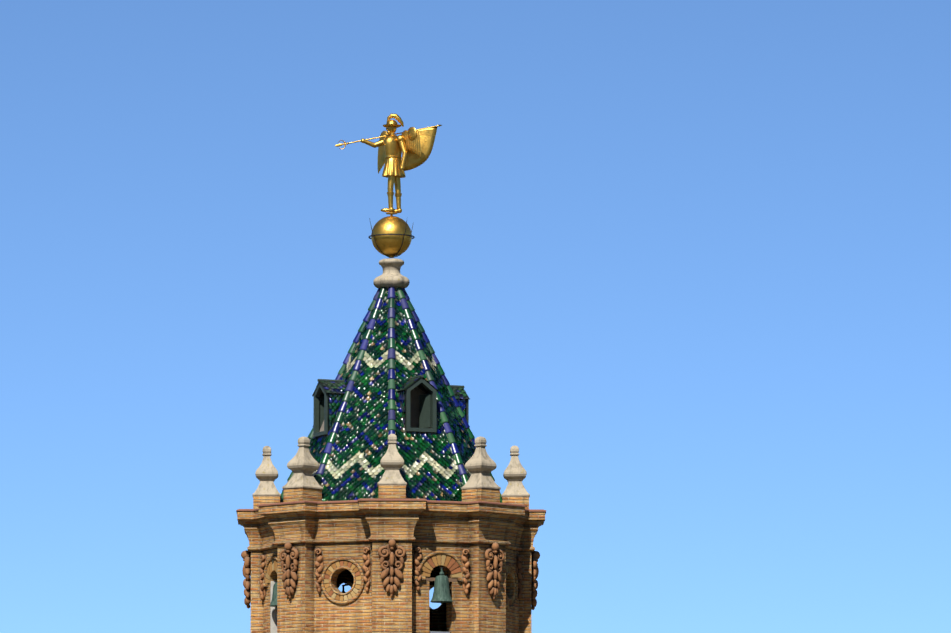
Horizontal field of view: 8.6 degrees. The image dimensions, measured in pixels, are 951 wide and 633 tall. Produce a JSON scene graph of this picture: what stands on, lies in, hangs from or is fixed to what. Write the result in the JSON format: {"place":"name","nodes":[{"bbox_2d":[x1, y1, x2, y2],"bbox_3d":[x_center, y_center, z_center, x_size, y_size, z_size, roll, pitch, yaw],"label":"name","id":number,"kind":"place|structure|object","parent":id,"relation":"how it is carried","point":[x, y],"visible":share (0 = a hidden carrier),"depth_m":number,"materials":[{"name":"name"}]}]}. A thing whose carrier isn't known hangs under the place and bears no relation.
{"place":"outdoors","nodes":[
{"label":"outdoors","id":0,"kind":"place"},
{"bbox_2d":[0,0,950,632],"label":"sky","id":1,"kind":"structure","parent":0,"point":[690,260],"materials":[{"name":"blue"}]},
{"bbox_3d":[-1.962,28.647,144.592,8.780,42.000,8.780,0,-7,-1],"label":"lower tower and cornice","id":2,"kind":"object","parent":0,"visible":0},
{"bbox_2d":[250,541,531,632],"bbox_3d":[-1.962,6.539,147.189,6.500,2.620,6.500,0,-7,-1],"label":"tower wall","id":3,"kind":"structure","parent":2,"relation":"on","point":[307,607],"depth_m":144.69,"materials":[{"name":"brick"}]},
{"bbox_2d":[241,550,250,608],"bbox_3d":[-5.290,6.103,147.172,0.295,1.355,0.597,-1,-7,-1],"label":"carved ornament","id":4,"kind":"object","parent":3,"relation":"attached to","point":[246,557],"visible":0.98,"depth_m":147.01,"materials":[{"name":"ceramic"}]},
{"bbox_2d":[259,555,266,599],"bbox_3d":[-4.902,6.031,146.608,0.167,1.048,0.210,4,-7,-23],"label":"garland","id":5,"kind":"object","parent":3,"relation":"on","point":[262,591],"depth_m":146.55,"materials":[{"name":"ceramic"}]},
{"bbox_2d":[270,581,276,632],"bbox_3d":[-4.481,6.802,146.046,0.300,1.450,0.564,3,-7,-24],"label":"jamb plaster","id":6,"kind":"object","parent":3,"relation":"attached to","point":[273,619],"visible":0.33,"depth_m":146.25,"materials":[{"name":"white paint"}]},
{"bbox_2d":[279,542,298,598],"bbox_3d":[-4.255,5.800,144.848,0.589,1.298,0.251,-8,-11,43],"label":"carved ornament","id":7,"kind":"object","parent":3,"relation":"attached to","point":[289,575],"visible":1,"depth_m":144.79,"materials":[{"name":"ceramic"}]},
{"bbox_2d":[314,548,323,592],"bbox_3d":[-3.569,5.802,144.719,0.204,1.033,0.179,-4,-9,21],"label":"garland","id":8,"kind":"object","parent":3,"relation":"on","point":[319,564],"depth_m":144.68,"materials":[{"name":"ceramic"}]},
{"bbox_2d":[269,569,452,606],"bbox_3d":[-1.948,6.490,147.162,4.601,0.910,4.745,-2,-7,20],"label":"bells","id":9,"kind":"object","parent":3,"relation":"in","point":[441,594],"visible":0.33,"depth_m":144.37,"materials":[{"name":"green metal"}]},
{"bbox_2d":[362,547,370,591],"bbox_3d":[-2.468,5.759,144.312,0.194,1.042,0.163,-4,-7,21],"label":"garland","id":10,"kind":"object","parent":3,"relation":"attached to","point":[366,566],"depth_m":144.28,"materials":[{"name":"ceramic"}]},
{"bbox_2d":[260,551,517,609],"bbox_3d":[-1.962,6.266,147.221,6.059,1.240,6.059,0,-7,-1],"label":"brick window surrounds","id":11,"kind":"object","parent":3,"relation":"attached to","point":[362,585],"visible":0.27,"depth_m":144.59,"materials":[{"name":"brown brick"}]},
{"bbox_2d":[265,554,515,607],"bbox_3d":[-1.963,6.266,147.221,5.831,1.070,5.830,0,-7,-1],"label":"arch bricks","id":12,"kind":"object","parent":3,"relation":"attached to","point":[272,565],"visible":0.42,"depth_m":144.62,"materials":[{"name":"brown brick"}]},
{"bbox_2d":[237,501,544,552],"bbox_3d":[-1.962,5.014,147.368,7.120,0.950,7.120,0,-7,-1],"label":"entablature","id":13,"kind":"structure","parent":3,"relation":"on","point":[515,528],"depth_m":144.69,"materials":[{"name":"brick"}]},
{"bbox_2d":[253,485,528,508],"bbox_3d":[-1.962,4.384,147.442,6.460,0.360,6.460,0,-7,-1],"label":"finial pedestals","id":14,"kind":"object","parent":13,"relation":"on","point":[393,492],"visible":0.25,"depth_m":145.21,"materials":[{"name":"brown brick"}]},
{"bbox_2d":[236,498,545,513],"bbox_3d":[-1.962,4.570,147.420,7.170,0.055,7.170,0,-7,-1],"label":"cornice top ledge","id":15,"kind":"object","parent":13,"relation":"attached to","point":[426,500],"visible":0.4,"depth_m":144.55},
{"bbox_2d":[252,434,529,496],"bbox_3d":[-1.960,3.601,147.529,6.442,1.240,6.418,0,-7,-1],"label":"finials","id":16,"kind":"object","parent":13,"relation":"on","point":[303,465],"visible":0.83,"depth_m":145.40,"materials":[{"name":"beige stone"}]},
{"bbox_2d":[378,539,405,596],"bbox_3d":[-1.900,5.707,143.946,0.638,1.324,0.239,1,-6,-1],"label":"carved ornament","id":17,"kind":"object","parent":3,"relation":"attached to","point":[391,558],"visible":1,"depth_m":143.92,"materials":[{"name":"ceramic"}]},
{"bbox_2d":[343,566,442,585],"bbox_3d":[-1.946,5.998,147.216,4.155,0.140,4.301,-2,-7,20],"label":"bell hangers","id":18,"kind":"object","parent":3,"relation":"attached to","point":[437,568],"visible":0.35,"depth_m":144.76,"materials":[{"name":"metal"}]},
{"bbox_2d":[413,547,421,590],"bbox_3d":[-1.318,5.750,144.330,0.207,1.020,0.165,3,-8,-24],"label":"garland","id":19,"kind":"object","parent":3,"relation":"attached to","point":[417,566],"depth_m":144.30,"materials":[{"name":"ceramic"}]},
{"bbox_2d":[429,631,449,632],"bbox_3d":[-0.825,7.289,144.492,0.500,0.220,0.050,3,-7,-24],"label":"sill plate","id":20,"kind":"object","parent":3,"relation":"on","point":[437,632],"visible":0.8,"depth_m":144.46,"materials":[{"name":"stone"}]},
{"bbox_2d":[425,577,456,581],"bbox_3d":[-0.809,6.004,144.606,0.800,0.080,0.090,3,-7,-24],"label":"bell beam","id":21,"kind":"structure","parent":3,"relation":"attached to","point":[433,579],"depth_m":144.50,"materials":[{"name":"brown wood"}]},
{"bbox_2d":[461,549,469,593],"bbox_3d":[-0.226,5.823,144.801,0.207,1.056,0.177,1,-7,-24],"label":"garland","id":22,"kind":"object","parent":3,"relation":"attached to","point":[465,570],"depth_m":144.75,"materials":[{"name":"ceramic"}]},
{"bbox_2d":[485,542,503,598],"bbox_3d":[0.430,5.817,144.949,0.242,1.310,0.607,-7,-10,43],"label":"carved ornament","id":23,"kind":"object","parent":3,"relation":"attached to","point":[494,559],"visible":1,"depth_m":144.90,"materials":[{"name":"ceramic"}]},
{"bbox_2d":[516,556,522,598],"bbox_3d":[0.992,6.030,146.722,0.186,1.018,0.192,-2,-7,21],"label":"garland","id":24,"kind":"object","parent":3,"relation":"attached to","point":[519,570],"depth_m":146.68,"materials":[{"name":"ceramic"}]},
{"bbox_2d":[531,551,539,609],"bbox_3d":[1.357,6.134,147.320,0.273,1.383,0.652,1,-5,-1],"label":"carved ornament","id":25,"kind":"object","parent":3,"relation":"attached to","point":[535,556],"visible":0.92,"depth_m":147.15,"materials":[{"name":"ceramic"}]},
{"bbox_3d":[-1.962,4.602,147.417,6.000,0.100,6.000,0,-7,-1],"label":"gutter deck","id":26,"kind":"structure","parent":0,"visible":0},
{"bbox_2d":[310,287,467,478],"bbox_3d":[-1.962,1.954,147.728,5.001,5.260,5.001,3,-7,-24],"label":"ridge mortar","id":27,"kind":"object","parent":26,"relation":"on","point":[395,364],"visible":0.12,"depth_m":146.76,"materials":[{"name":"white concrete"}]},
{"bbox_2d":[310,288,474,498],"bbox_3d":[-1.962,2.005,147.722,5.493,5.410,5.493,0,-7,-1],"label":"spire body","id":28,"kind":"structure","parent":26,"relation":"on","point":[416,391],"depth_m":146.83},
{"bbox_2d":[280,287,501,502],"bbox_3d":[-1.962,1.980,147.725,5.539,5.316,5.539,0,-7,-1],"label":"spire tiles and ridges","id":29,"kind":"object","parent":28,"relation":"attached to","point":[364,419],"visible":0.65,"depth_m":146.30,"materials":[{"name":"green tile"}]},
{"bbox_2d":[313,374,468,436],"bbox_3d":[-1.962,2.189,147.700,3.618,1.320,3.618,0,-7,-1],"label":"dormer frames","id":30,"kind":"structure","parent":28,"relation":"on","point":[427,411],"depth_m":146.42,"materials":[{"name":"green wood"}]},
{"bbox_2d":[312,377,469,425],"bbox_3d":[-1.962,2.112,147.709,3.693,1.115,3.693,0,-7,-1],"label":"dormer roof tiles","id":31,"kind":"object","parent":30,"relation":"on","point":[335,391],"visible":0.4,"depth_m":146.76,"materials":[{"name":"green tile"}]},
{"bbox_2d":[373,258,409,288],"bbox_3d":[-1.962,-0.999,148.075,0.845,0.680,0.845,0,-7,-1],"label":"stone pedestal","id":32,"kind":"object","parent":28,"relation":"on","point":[391,276],"visible":0.94,"depth_m":147.83,"materials":[{"name":"beige stone"}]},
{"bbox_2d":[371,212,411,257],"bbox_3d":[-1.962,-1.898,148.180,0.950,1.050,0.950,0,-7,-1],"label":"gold ball","id":33,"kind":"object","parent":28,"relation":"on","point":[389,246],"visible":0.9,"depth_m":147.85,"materials":[{"name":"gold metal"}]},
{"bbox_2d":[361,114,420,212],"bbox_3d":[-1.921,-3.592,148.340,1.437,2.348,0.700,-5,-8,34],"label":"gilded warrior statue","id":34,"kind":"object","parent":33,"relation":"on","point":[392,147],"visible":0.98,"depth_m":148.25,"materials":[{"name":"gold metal"}]},
{"bbox_2d":[335,124,441,170],"bbox_3d":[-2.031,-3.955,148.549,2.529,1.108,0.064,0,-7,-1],"label":"banner staff","id":35,"kind":"object","parent":34,"relation":"attached to","point":[427,137],"visible":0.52,"depth_m":148.54,"materials":[{"name":"gold metal"}]},
{"bbox_2d":[369,218,414,256],"bbox_3d":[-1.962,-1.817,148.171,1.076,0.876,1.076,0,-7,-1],"label":"ball hoop and spikes","id":36,"kind":"object","parent":33,"relation":"attached to","point":[392,234],"visible":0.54,"depth_m":147.84,"materials":[{"name":"metal"}]}
]}

